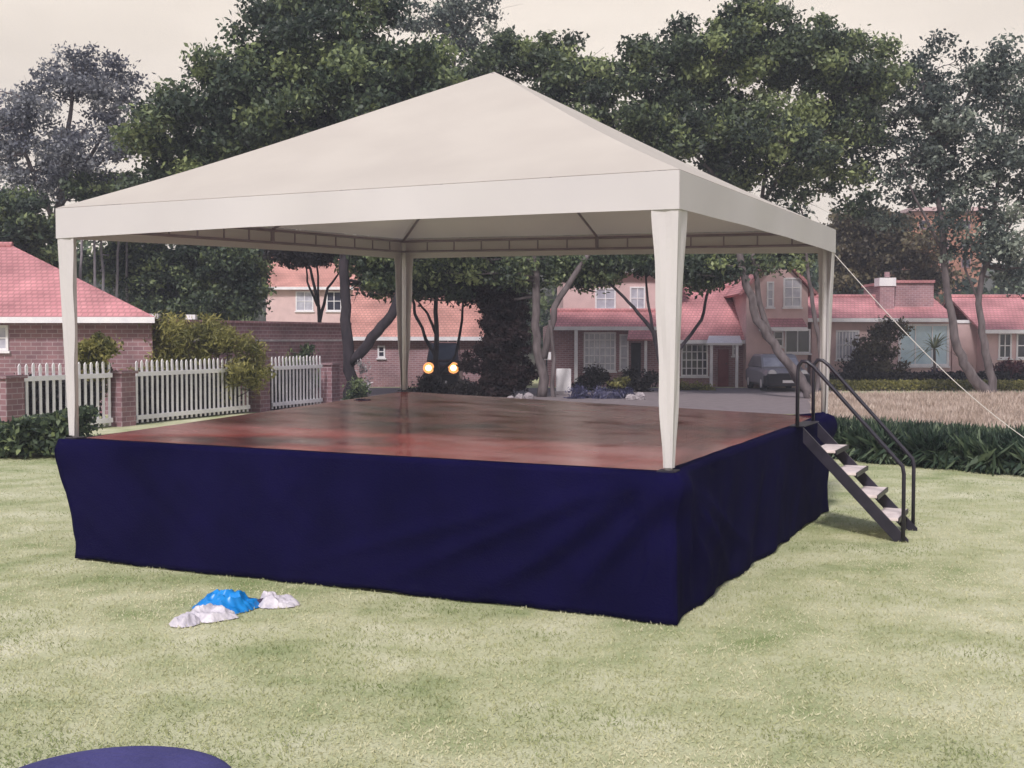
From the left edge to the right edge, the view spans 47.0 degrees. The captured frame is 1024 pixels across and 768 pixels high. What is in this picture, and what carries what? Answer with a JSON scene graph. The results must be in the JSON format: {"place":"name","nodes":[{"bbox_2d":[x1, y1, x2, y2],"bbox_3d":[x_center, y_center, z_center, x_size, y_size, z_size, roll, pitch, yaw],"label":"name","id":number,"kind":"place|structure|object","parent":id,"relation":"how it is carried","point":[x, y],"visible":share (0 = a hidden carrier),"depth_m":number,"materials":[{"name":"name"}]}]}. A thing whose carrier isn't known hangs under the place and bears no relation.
{"place":"outdoors","nodes":[
{"label":"outdoors","id":0,"kind":"place"},
{"bbox_2d":[0,375,27,422],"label":"fence pier","id":1,"kind":"structure","parent":0,"point":[12,397],"depth_m":25.10,"materials":[{"name":"brick"}]},
{"bbox_2d":[0,242,154,414],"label":"brick house","id":2,"kind":"structure","parent":0,"point":[31,328],"depth_m":32.99,"materials":[{"name":"pink ceramic"}]},
{"bbox_2d":[0,325,10,352],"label":"window","id":3,"kind":"structure","parent":2,"relation":"in","point":[4,329],"depth_m":32.94,"materials":[{"name":"white glass"}]},
{"bbox_2d":[186,315,196,319],"bbox_3d":[-9.456,-1.974,34.706,0.280,0.140,0.240,0,2,0],"label":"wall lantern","id":4,"kind":"object","parent":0,"point":[194,317],"depth_m":34.59,"materials":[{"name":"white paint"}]},
{"bbox_2d":[321,363,341,402],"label":"fence pier","id":5,"kind":"structure","parent":0,"point":[330,382],"depth_m":38.04,"materials":[{"name":"brick"}]},
{"bbox_2d":[0,379,1023,767],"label":"lawn","id":6,"kind":"structure","parent":0,"point":[744,599],"depth_m":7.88,"materials":[{"name":"green plant"}]},
{"bbox_2d":[0,182,76,267],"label":"dark broadleaf tree","id":7,"kind":"object","parent":6,"relation":"on","point":[25,226],"visible":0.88,"depth_m":41.55,"materials":[{"name":"green plant"}]},
{"bbox_2d":[0,404,103,459],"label":"leafy hedge","id":8,"kind":"object","parent":6,"relation":"on","point":[38,434],"visible":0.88,"depth_m":20.75,"materials":[{"name":"green plant"}]},
{"bbox_2d":[14,372,105,425],"bbox_3d":[-10.666,0.406,27.121,0.938,1.440,3.000,1,2,21],"label":"fence hedge","id":9,"kind":"object","parent":6,"relation":"on","point":[56,395],"visible":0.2,"depth_m":26.91,"materials":[{"name":"green plant"}]},
{"bbox_2d":[18,361,112,426],"bbox_3d":[-10.176,0.272,26.931,0.065,1.569,3.004,1,2,21],"label":"picket fence","id":10,"kind":"object","parent":6,"relation":"on","point":[53,377],"visible":0.64,"depth_m":26.77,"materials":[{"name":"white paint"}]},
{"bbox_2d":[0,41,155,249],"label":"jacaranda","id":11,"kind":"object","parent":6,"relation":"on","point":[59,161],"visible":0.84,"depth_m":44.86,"materials":[{"name":"purple plant"}]},
{"bbox_2d":[50,171,107,280],"bbox_3d":[-16.851,-3.957,45.936,2.624,8.740,4.740,-1,3,-32],"label":"slender tree","id":12,"kind":"object","parent":6,"relation":"on","point":[71,188],"visible":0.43,"depth_m":44.56,"materials":[{"name":"green plant"}]},
{"bbox_2d":[74,170,113,286],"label":"slender tree","id":13,"kind":"object","parent":6,"relation":"on","point":[94,270],"visible":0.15,"depth_m":45.90,"materials":[{"name":"green plant"}]},
{"bbox_2d":[78,331,124,404],"bbox_3d":[-10.109,-0.113,28.372,1.451,2.338,1.356,2,3,44],"label":"round yellow bush","id":14,"kind":"object","parent":6,"relation":"on","point":[99,348],"visible":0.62,"depth_m":28.02,"materials":[{"name":"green plant"}]},
{"bbox_2d":[88,168,131,291],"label":"slender tree","id":15,"kind":"object","parent":6,"relation":"on","point":[103,255],"visible":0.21,"depth_m":47.12,"materials":[{"name":"green plant"}]},
{"bbox_2d":[99,178,134,297],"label":"slender tree","id":16,"kind":"object","parent":6,"relation":"on","point":[116,280],"visible":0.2,"depth_m":46.93,"materials":[{"name":"green plant"}]},
{"bbox_2d":[107,370,137,426],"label":"fence pier","id":17,"kind":"structure","parent":6,"relation":"on","point":[123,398],"depth_m":28.51,"materials":[{"name":"brick"}]},
{"bbox_2d":[104,169,144,303],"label":"slender tree","id":18,"kind":"object","parent":6,"relation":"on","point":[126,265],"visible":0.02,"depth_m":47.62,"materials":[{"name":"green plant"}]},
{"bbox_2d":[19,746,230,767],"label":"round table","id":19,"kind":"object","parent":6,"relation":"on","point":[143,757],"visible":1,"depth_m":3.52,"materials":[{"name":"blue fabric"}]},
{"bbox_2d":[99,226,276,320],"bbox_3d":[-13.364,-3.535,48.951,7.349,7.687,4.718,0,2,0],"label":"dense hedge tree","id":20,"kind":"object","parent":6,"relation":"on","point":[195,280],"visible":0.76,"depth_m":47.73,"materials":[{"name":"green plant"}]},
{"bbox_2d":[138,366,244,422],"bbox_3d":[-8.906,0.232,31.669,0.884,1.433,4.977,1,2,21],"label":"fence hedge","id":21,"kind":"object","parent":6,"relation":"on","point":[149,384],"visible":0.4,"depth_m":31.32,"materials":[{"name":"green plant"}]},
{"bbox_2d":[135,358,249,422],"bbox_3d":[-8.444,0.093,31.496,0.065,1.575,4.984,1,2,21],"label":"picket fence","id":22,"kind":"object","parent":6,"relation":"on","point":[172,413],"visible":0.94,"depth_m":30.98,"materials":[{"name":"white paint"}]},
{"bbox_2d":[120,309,277,412],"bbox_3d":[-8.718,-0.598,33.191,4.391,3.080,2.727,0,2,0],"label":"bush","id":23,"kind":"object","parent":6,"relation":"on","point":[207,345],"visible":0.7,"depth_m":32.85,"materials":[{"name":"green plant"}]},
{"bbox_2d":[169,589,258,627],"bbox_3d":[-2.275,1.706,9.103,0.572,0.145,0.893,0,2,0],"label":"plastic bag","id":24,"kind":"object","parent":6,"relation":"on","point":[219,605],"visible":0.99,"depth_m":9.03,"materials":[{"name":"blue plastic"}]},
{"bbox_2d":[152,319,351,405],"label":"garden wall","id":25,"kind":"structure","parent":6,"relation":"on","point":[281,339],"depth_m":38.88,"materials":[{"name":"brick"}]},
{"bbox_2d":[257,591,299,608],"bbox_3d":[-1.876,1.718,9.440,0.370,0.095,0.351,0,2,0],"label":"crumpled cloth","id":26,"kind":"object","parent":6,"relation":"on","point":[271,600],"visible":0.98,"depth_m":9.35,"materials":[{"name":"white fabric"}]},
{"bbox_2d":[108,0,471,397],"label":"dark tree","id":27,"kind":"object","parent":6,"relation":"on","point":[269,77],"visible":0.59,"depth_m":37.20,"materials":[{"name":"green plant"}]},
{"bbox_2d":[256,249,338,321],"bbox_3d":[-7.954,-2.692,45.963,3.377,6.235,2.574,1,2,19],"label":"fan branched tree","id":28,"kind":"object","parent":6,"relation":"on","point":[301,259],"visible":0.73,"depth_m":45.62,"materials":[{"name":"green plant"}]},
{"bbox_2d":[266,257,354,322],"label":"salmon roof house","id":29,"kind":"structure","parent":6,"relation":"on","point":[293,301],"depth_m":69.88,"materials":[{"name":"paint"}]},
{"bbox_2d":[295,291,313,311],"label":"window","id":30,"kind":"structure","parent":29,"relation":"in","point":[304,299],"depth_m":69.85,"materials":[{"name":"white glass"}]},
{"bbox_2d":[325,291,340,311],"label":"window","id":31,"kind":"structure","parent":29,"relation":"in","point":[333,302],"depth_m":69.85,"materials":[{"name":"white paint"}]},
{"bbox_2d":[350,287,484,386],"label":"house","id":32,"kind":"structure","parent":6,"relation":"on","point":[368,313],"depth_m":52.03,"materials":[{"name":"brick"}]},
{"bbox_2d":[376,346,385,358],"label":"window","id":33,"kind":"structure","parent":32,"relation":"in","point":[380,349],"depth_m":51.94,"materials":[{"name":"white paint"}]},
{"bbox_2d":[401,374,482,395],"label":"dark shrub","id":34,"kind":"object","parent":6,"relation":"on","point":[432,384],"visible":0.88,"depth_m":42.79,"materials":[{"name":"green plant"}]},
{"bbox_2d":[412,258,476,377],"bbox_3d":[-2.341,-2.398,45.031,4.767,5.699,3.230,0,2,0],"label":"forked tree","id":35,"kind":"object","parent":6,"relation":"on","point":[435,350],"visible":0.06,"depth_m":44.90,"materials":[{"name":"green plant"}]},
{"bbox_2d":[54,391,836,624],"bbox_3d":[-0.185,0.953,12.877,6.245,1.371,6.553,1,2,25],"label":"stage","id":36,"kind":"object","parent":6,"relation":"on","point":[576,507],"visible":0.98,"depth_m":10.25,"materials":[{"name":"blue fabric"}]},
{"bbox_2d":[55,72,835,472],"bbox_3d":[-0.191,-1.441,12.811,6.178,3.881,6.462,1,2,25],"label":"marquee","id":37,"kind":"object","parent":36,"relation":"on","point":[485,166],"visible":0.99,"depth_m":10.94,"materials":[{"name":"beige fabric"}]},
{"bbox_2d":[834,254,1023,437],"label":"guy rope","id":38,"kind":"object","parent":37,"relation":"attached to","point":[923,351],"visible":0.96,"depth_m":14.65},
{"bbox_2d":[383,0,520,74],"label":"airy tree","id":39,"kind":"object","parent":6,"relation":"on","point":[451,12],"visible":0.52,"depth_m":53.91,"materials":[{"name":"green plant"}]},
{"bbox_2d":[333,24,655,396],"bbox_3d":[-0.587,-6.072,43.422,11.876,13.968,6.309,1,2,22],"label":"spreading tree","id":40,"kind":"object","parent":6,"relation":"on","point":[562,75],"visible":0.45,"depth_m":42.16,"materials":[{"name":"green plant"}]},
{"bbox_2d":[452,278,538,396],"bbox_3d":[-0.496,-1.645,43.656,3.072,4.899,2.692,1,2,27],"label":"dark evergreen","id":41,"kind":"object","parent":6,"relation":"on","point":[507,368],"visible":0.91,"depth_m":42.93,"materials":[{"name":"green plant"}]},
{"bbox_2d":[40,199,1023,352],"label":"woodland","id":42,"kind":"object","parent":6,"relation":"on","point":[965,288],"visible":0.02,"depth_m":80.44,"materials":[{"name":"green plant"}]},
{"bbox_2d":[582,382,613,398],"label":"blue grey plant","id":43,"kind":"object","parent":6,"relation":"on","point":[601,394],"visible":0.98,"depth_m":41.81,"materials":[{"name":"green plant"}]},
{"bbox_2d":[571,362,658,391],"bbox_3d":[4.204,-0.269,47.560,4.147,1.260,1.867,0,2,0],"label":"dark shrub","id":44,"kind":"object","parent":6,"relation":"on","point":[645,382],"visible":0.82,"depth_m":47.26,"materials":[{"name":"green plant"}]},
{"bbox_2d":[547,232,739,389],"bbox_3d":[5.109,-2.939,44.608,7.983,6.858,4.465,0,2,0],"label":"branched tree","id":45,"kind":"object","parent":6,"relation":"on","point":[616,267],"visible":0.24,"depth_m":43.37,"materials":[{"name":"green plant"}]},
{"bbox_2d":[609,0,927,398],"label":"leaning tree","id":46,"kind":"object","parent":6,"relation":"on","point":[740,41],"visible":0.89,"depth_m":40.87,"materials":[{"name":"green plant"}]},
{"bbox_2d":[789,358,917,542],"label":"metal stairs","id":47,"kind":"structure","parent":6,"relation":"on","point":[887,514],"depth_m":12.71,"materials":[{"name":"black metal"}]},
{"bbox_2d":[835,354,875,388],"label":"dark shrub","id":48,"kind":"object","parent":6,"relation":"on","point":[846,366],"visible":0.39,"depth_m":49.68,"materials":[{"name":"green plant"}]},
{"bbox_2d":[844,314,914,379],"bbox_3d":[15.471,-1.367,50.099,2.814,3.283,2.609,-1,2,-27],"label":"brown bush","id":49,"kind":"object","parent":6,"relation":"on","point":[875,347],"visible":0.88,"depth_m":49.64,"materials":[{"name":"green plant"}]},
{"bbox_2d":[817,202,970,293],"bbox_3d":[19.325,-4.864,61.629,8.131,9.363,6.267,1,3,31],"label":"olive tree","id":50,"kind":"object","parent":6,"relation":"on","point":[858,248],"visible":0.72,"depth_m":60.62,"materials":[{"name":"green plant"}]},
{"bbox_2d":[882,363,942,388],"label":"purple shrub","id":51,"kind":"object","parent":6,"relation":"on","point":[923,370],"visible":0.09,"depth_m":49.79,"materials":[{"name":"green plant"}]},
{"bbox_2d":[816,410,1023,475],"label":"border planting","id":52,"kind":"object","parent":6,"relation":"on","point":[996,449],"visible":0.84,"depth_m":19.38,"materials":[{"name":"green plant"}]},
{"bbox_2d":[829,369,1023,389],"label":"dark low hedge","id":53,"kind":"object","parent":6,"relation":"on","point":[925,375],"visible":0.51,"depth_m":48.81,"materials":[{"name":"green plant"}]},
{"bbox_2d":[829,378,1023,390],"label":"clipped hedge","id":54,"kind":"object","parent":6,"relation":"on","point":[894,384],"visible":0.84,"depth_m":47.79,"materials":[{"name":"green plant"}]},
{"bbox_2d":[881,207,986,303],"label":"hillside block","id":55,"kind":"structure","parent":6,"relation":"on","point":[929,211],"depth_m":104.59,"materials":[{"name":"orange brick"}]},
{"bbox_2d":[961,259,970,267],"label":"window","id":56,"kind":"structure","parent":55,"relation":"in","point":[962,266],"depth_m":104.65,"materials":[{"name":"glass"}]},
{"bbox_2d":[896,332,971,389],"bbox_3d":[17.410,-0.992,49.330,2.832,2.456,2.439,-1,2,-27],"label":"palm like plant","id":57,"kind":"object","parent":6,"relation":"on","point":[934,343],"visible":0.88,"depth_m":49.16,"materials":[{"name":"green plant"}]},
{"bbox_2d":[951,320,977,385],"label":"boundary wall","id":58,"kind":"structure","parent":6,"relation":"on","point":[967,331],"depth_m":52.97,"materials":[{"name":"pink paint"}]},
{"bbox_2d":[942,294,1023,377],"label":"end house","id":59,"kind":"structure","parent":6,"relation":"on","point":[1004,321],"depth_m":52.68,"materials":[{"name":"pink ceramic"}]},
{"bbox_2d":[997,333,1012,359],"bbox_3d":[21.775,-1.660,51.945,0.684,1.201,0.120,0,2,0],"label":"window","id":60,"kind":"structure","parent":59,"relation":"in","point":[1004,339],"depth_m":51.94,"materials":[{"name":"white glass"}]},
{"bbox_2d":[1015,333,1023,359],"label":"window","id":61,"kind":"structure","parent":59,"relation":"in","point":[1019,336],"depth_m":51.96,"materials":[{"name":"white paint"}]},
{"bbox_2d":[993,356,1023,389],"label":"red bush","id":62,"kind":"object","parent":6,"relation":"on","point":[1014,367],"visible":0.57,"depth_m":49.05,"materials":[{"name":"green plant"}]},
{"bbox_2d":[0,0,1023,263],"label":"sky","id":63,"kind":"structure","parent":0,"point":[152,32],"materials":[{"name":"white"}]},
{"bbox_2d":[270,388,842,413],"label":"driveway","id":64,"kind":"structure","parent":0,"point":[773,400],"depth_m":41.17,"materials":[{"name":"grey concrete"}]},
{"bbox_2d":[249,365,271,411],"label":"fence pier","id":65,"kind":"structure","parent":64,"relation":"on","point":[260,402],"depth_m":34.18,"materials":[{"name":"brick"}]},
{"bbox_2d":[270,363,315,408],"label":"fence hedge","id":66,"kind":"object","parent":64,"relation":"on","point":[292,386],"visible":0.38,"depth_m":36.47,"materials":[{"name":"green plant"}]},
{"bbox_2d":[271,355,322,408],"bbox_3d":[-6.617,-0.092,36.310,0.065,1.575,2.934,1,2,21],"label":"picket fence","id":67,"kind":"object","parent":64,"relation":"on","point":[297,401],"visible":0.88,"depth_m":36.27,"materials":[{"name":"white paint"}]},
{"bbox_2d":[280,342,318,398],"bbox_3d":[-7.019,-0.394,39.139,1.735,2.110,1.818,0,2,0],"label":"green bush","id":68,"kind":"object","parent":64,"relation":"on","point":[307,349],"visible":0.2,"depth_m":39.08,"materials":[{"name":"green plant"}]},
{"bbox_2d":[341,375,371,399],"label":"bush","id":69,"kind":"object","parent":64,"relation":"on","point":[361,391],"visible":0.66,"depth_m":36.93,"materials":[{"name":"green plant"}]},
{"bbox_2d":[355,358,372,389],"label":"white flowering shrub","id":70,"kind":"object","parent":64,"relation":"on","point":[363,368],"visible":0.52,"depth_m":38.19,"materials":[{"name":"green plant"}]},
{"bbox_2d":[423,342,463,390],"bbox_3d":[-2.792,-0.742,48.657,1.730,1.996,4.300,0,2,0],"label":"parked car","id":71,"kind":"object","parent":64,"relation":"on","point":[446,355],"visible":0.47,"depth_m":47.21,"materials":[{"name":"paint"}]},
{"bbox_2d":[515,393,523,398],"bbox_3d":[0.279,0.425,41.547,0.349,0.210,0.279,0,2,0],"label":"garden stone","id":72,"kind":"object","parent":64,"relation":"on","point":[519,395],"visible":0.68,"depth_m":41.47,"materials":[{"name":"white stone"}]},
{"bbox_2d":[524,392,533,398],"bbox_3d":[0.595,0.411,41.362,0.346,0.253,0.415,1,3,33],"label":"garden stone","id":73,"kind":"object","parent":64,"relation":"on","point":[528,395],"visible":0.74,"depth_m":41.24,"materials":[{"name":"white stone"}]},
{"bbox_2d":[544,352,550,366],"bbox_3d":[1.292,-0.380,44.033,0.335,1.636,0.090,0,2,0],"label":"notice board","id":74,"kind":"object","parent":64,"relation":"on","point":[549,355],"visible":0.23,"depth_m":43.97,"materials":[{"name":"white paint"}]},
{"bbox_2d":[555,369,571,394],"bbox_3d":[1.970,-0.094,45.030,0.661,0.988,0.500,0,2,0],"label":"utility cabinet","id":75,"kind":"object","parent":64,"relation":"on","point":[563,380],"visible":0.83,"depth_m":44.83,"materials":[{"name":"white metal"}]},
{"bbox_2d":[563,383,591,398],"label":"blue grey plant","id":76,"kind":"object","parent":64,"relation":"on","point":[577,393],"visible":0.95,"depth_m":41.91,"materials":[{"name":"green plant"}]},
{"bbox_2d":[606,375,630,391],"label":"yellow tipped shrub","id":77,"kind":"object","parent":64,"relation":"on","point":[618,382],"visible":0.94,"depth_m":46.66,"materials":[{"name":"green plant"}]},
{"bbox_2d":[609,387,634,398],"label":"blue grey plant","id":78,"kind":"object","parent":64,"relation":"on","point":[619,394],"visible":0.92,"depth_m":41.81,"materials":[{"name":"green plant"}]},
{"bbox_2d":[625,394,635,399],"bbox_3d":[4.104,0.445,40.750,0.340,0.231,0.396,2,3,41],"label":"garden stone","id":79,"kind":"object","parent":64,"relation":"on","point":[630,397],"visible":1,"depth_m":40.64,"materials":[{"name":"white stone"}]},
{"bbox_2d":[634,392,645,399],"bbox_3d":[4.483,0.411,41.154,0.440,0.268,0.419,1,3,31],"label":"garden stone","id":80,"kind":"object","parent":64,"relation":"on","point":[639,395],"visible":0.98,"depth_m":41.02,"materials":[{"name":"white stone"}]},
{"bbox_2d":[679,379,715,389],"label":"box hedge","id":81,"kind":"object","parent":64,"relation":"on","point":[692,386],"visible":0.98,"depth_m":48.57,"materials":[{"name":"green plant"}]},
{"bbox_2d":[746,354,809,390],"bbox_3d":[11.107,-0.516,49.267,2.130,1.496,4.300,0,2,0],"label":"parked car","id":82,"kind":"object","parent":64,"relation":"on","point":[763,371],"visible":0.86,"depth_m":48.33,"materials":[{"name":"grey paint"}]},
{"bbox_2d":[112,232,1021,370],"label":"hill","id":83,"kind":"structure","parent":0,"point":[988,285],"depth_m":110.20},
{"bbox_2d":[543,269,658,386],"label":"two storey house","id":84,"kind":"structure","parent":0,"point":[610,333],"depth_m":52.00,"materials":[{"name":"brick"}]},
{"bbox_2d":[582,332,616,372],"bbox_3d":[3.875,-1.392,51.955,1.519,1.795,0.120,0,2,0],"label":"barred window","id":85,"kind":"structure","parent":84,"relation":"in","point":[599,347],"depth_m":51.96,"materials":[{"name":"white paint"}]},
{"bbox_2d":[595,288,615,307],"bbox_3d":[4.249,-3.870,53.481,0.934,0.988,0.080,0,2,0],"label":"window","id":86,"kind":"structure","parent":84,"relation":"in","point":[608,300],"depth_m":53.47,"materials":[{"name":"grey glass"}]},
{"bbox_2d":[618,334,628,371],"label":"window","id":87,"kind":"structure","parent":84,"relation":"in","point":[623,343],"depth_m":51.96,"materials":[{"name":"white paint"}]},
{"bbox_2d":[631,343,640,380],"bbox_3d":[5.476,-0.847,51.971,0.432,1.924,0.110,0,2,0],"label":"door","id":88,"kind":"structure","parent":84,"relation":"in","point":[635,347],"depth_m":51.96,"materials":[{"name":"black wood"}]},
{"bbox_2d":[630,287,644,307],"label":"window","id":89,"kind":"structure","parent":84,"relation":"in","point":[637,294],"depth_m":53.47,"materials":[{"name":"white glass"}]},
{"bbox_2d":[679,264,818,387],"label":"gabled house","id":90,"kind":"structure","parent":0,"point":[725,343],"depth_m":51.75,"materials":[{"name":"brick"}]},
{"bbox_2d":[680,344,708,377],"bbox_3d":[8.064,-1.024,51.969,1.297,1.513,0.120,0,2,0],"label":"lattice window","id":91,"kind":"structure","parent":90,"relation":"in","point":[694,357],"depth_m":51.97,"materials":[{"name":"white paint"}]},
{"bbox_2d":[718,349,728,386],"bbox_3d":[9.339,-0.706,51.976,0.464,1.642,0.110,0,2,0],"label":"door","id":92,"kind":"structure","parent":90,"relation":"in","point":[723,354],"depth_m":51.97,"materials":[{"name":"red wood"}]},
{"bbox_2d":[731,345,738,356],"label":"window","id":93,"kind":"structure","parent":90,"relation":"in","point":[733,346],"depth_m":51.93,"materials":[{"name":"white paint"}]},
{"bbox_2d":[765,282,774,308],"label":"window","id":94,"kind":"structure","parent":90,"relation":"in","point":[770,285],"depth_m":51.25,"materials":[{"name":"white glass"}]},
{"bbox_2d":[773,331,784,348],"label":"window","id":95,"kind":"structure","parent":90,"relation":"in","point":[779,335],"depth_m":51.33,"materials":[{"name":"white paint"}]},
{"bbox_2d":[782,278,802,308],"bbox_3d":[12.222,-3.954,51.256,0.893,1.351,0.120,0,2,0],"label":"window","id":96,"kind":"structure","parent":90,"relation":"in","point":[792,287],"depth_m":51.26,"materials":[{"name":"grey glass"}]},
{"bbox_2d":[784,329,811,354],"bbox_3d":[12.465,-1.836,51.337,1.228,1.131,0.120,0,2,0],"label":"window","id":97,"kind":"structure","parent":90,"relation":"in","point":[796,342],"depth_m":51.35,"materials":[{"name":"grey glass"}]},
{"bbox_2d":[807,272,950,386],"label":"chimney house","id":98,"kind":"structure","parent":0,"point":[919,307],"depth_m":51.99,"materials":[{"name":"pink ceramic"}]},
{"bbox_2d":[834,330,859,360],"bbox_3d":[14.818,-1.689,51.943,1.132,1.370,0.120,0,2,0],"label":"lattice window","id":99,"kind":"structure","parent":98,"relation":"in","point":[842,347],"depth_m":51.94,"materials":[{"name":"white paint"}]},
{"bbox_2d":[898,324,949,367],"bbox_3d":[18.184,-1.688,51.944,2.331,1.935,0.120,0,2,0],"label":"garage window","id":100,"kind":"structure","parent":98,"relation":"in","point":[920,332],"depth_m":51.96,"materials":[{"name":"blue glass"}]},
{"label":"dry verge","id":101,"kind":"structure","parent":0,"visible":0},
{"bbox_2d":[809,389,1023,428],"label":"dry grass","id":102,"kind":"structure","parent":101,"relation":"on","point":[1004,407],"depth_m":32.21,"materials":[{"name":"beige plant"}]},
{"bbox_2d":[831,28,1023,393],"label":"sparse tree","id":103,"kind":"object","parent":101,"relation":"on","point":[945,131],"visible":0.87,"depth_m":42.40,"materials":[{"name":"green plant"}]}
]}

